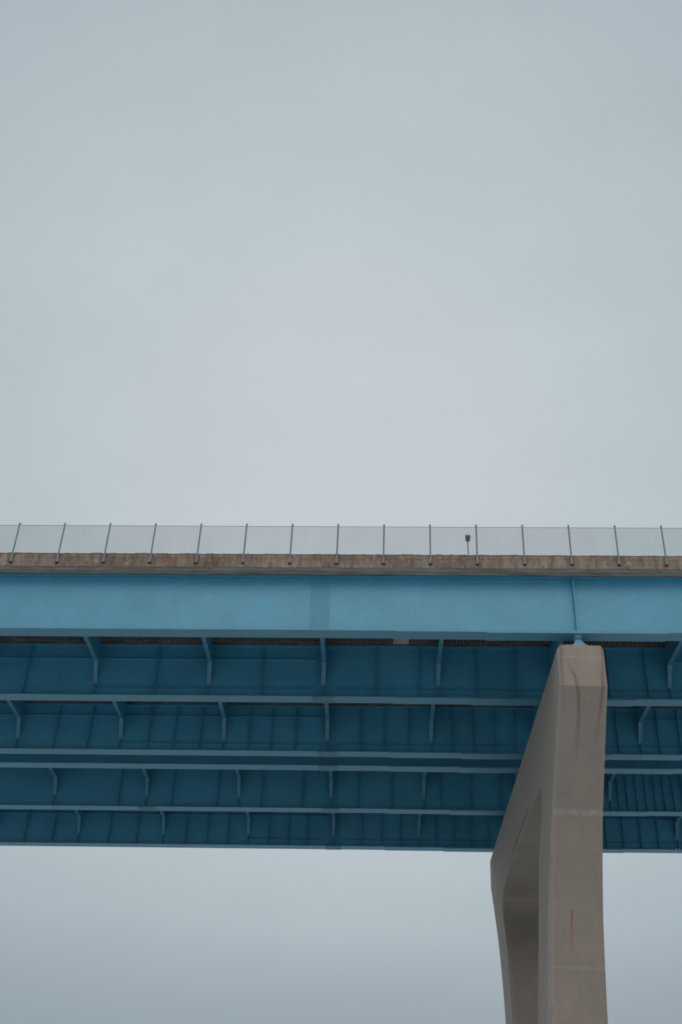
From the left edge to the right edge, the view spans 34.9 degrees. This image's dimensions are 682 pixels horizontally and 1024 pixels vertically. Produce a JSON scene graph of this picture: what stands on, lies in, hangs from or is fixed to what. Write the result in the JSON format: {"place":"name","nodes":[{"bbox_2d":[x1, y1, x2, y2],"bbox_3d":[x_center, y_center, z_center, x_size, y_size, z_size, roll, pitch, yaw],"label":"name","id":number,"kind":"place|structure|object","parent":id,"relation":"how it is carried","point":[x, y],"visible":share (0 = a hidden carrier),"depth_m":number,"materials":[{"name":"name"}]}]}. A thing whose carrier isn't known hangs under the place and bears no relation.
{"place":"outdoors","nodes":[
{"label":"outdoors","id":0,"kind":"place"},
{"bbox_2d":[0,0,681,1023],"label":"sky","id":1,"kind":"structure","parent":0,"point":[360,266],"materials":[{"name":"grey"}]},
{"label":"ground","id":2,"kind":"structure","parent":0,"visible":0},
{"bbox_2d":[490,635,607,1023],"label":"bridge pier","id":3,"kind":"structure","parent":2,"relation":"on","point":[546,867],"depth_m":44.19,"materials":[{"name":"concrete"}]},
{"bbox_2d":[0,552,681,759],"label":"girder bridge","id":4,"kind":"structure","parent":3,"relation":"on","point":[371,655],"depth_m":51.15,"materials":[{"name":"blue paint"}]},
{"bbox_2d":[9,523,668,565],"bbox_3d":[1.844,1.393,46.829,48.190,3.136,0.163,1,-35,2],"label":"screen fence","id":5,"kind":"object","parent":4,"relation":"attached to","point":[383,556],"visible":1,"depth_m":46.85,"materials":[{"name":"metal"}]},
{"bbox_2d":[465,534,470,554],"bbox_3d":[7.269,5.693,60.994,0.311,10.210,0.819,-2,-35,6],"label":"street lamp","id":6,"kind":"object","parent":4,"relation":"on","point":[467,537],"visible":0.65,"depth_m":63.72,"materials":[{"name":"metal"}]},
{"bbox_2d":[0,754,681,852],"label":"girder bridge","id":7,"kind":"structure","parent":3,"relation":"on","point":[312,802],"depth_m":64.20,"materials":[{"name":"blue paint"}]}
]}

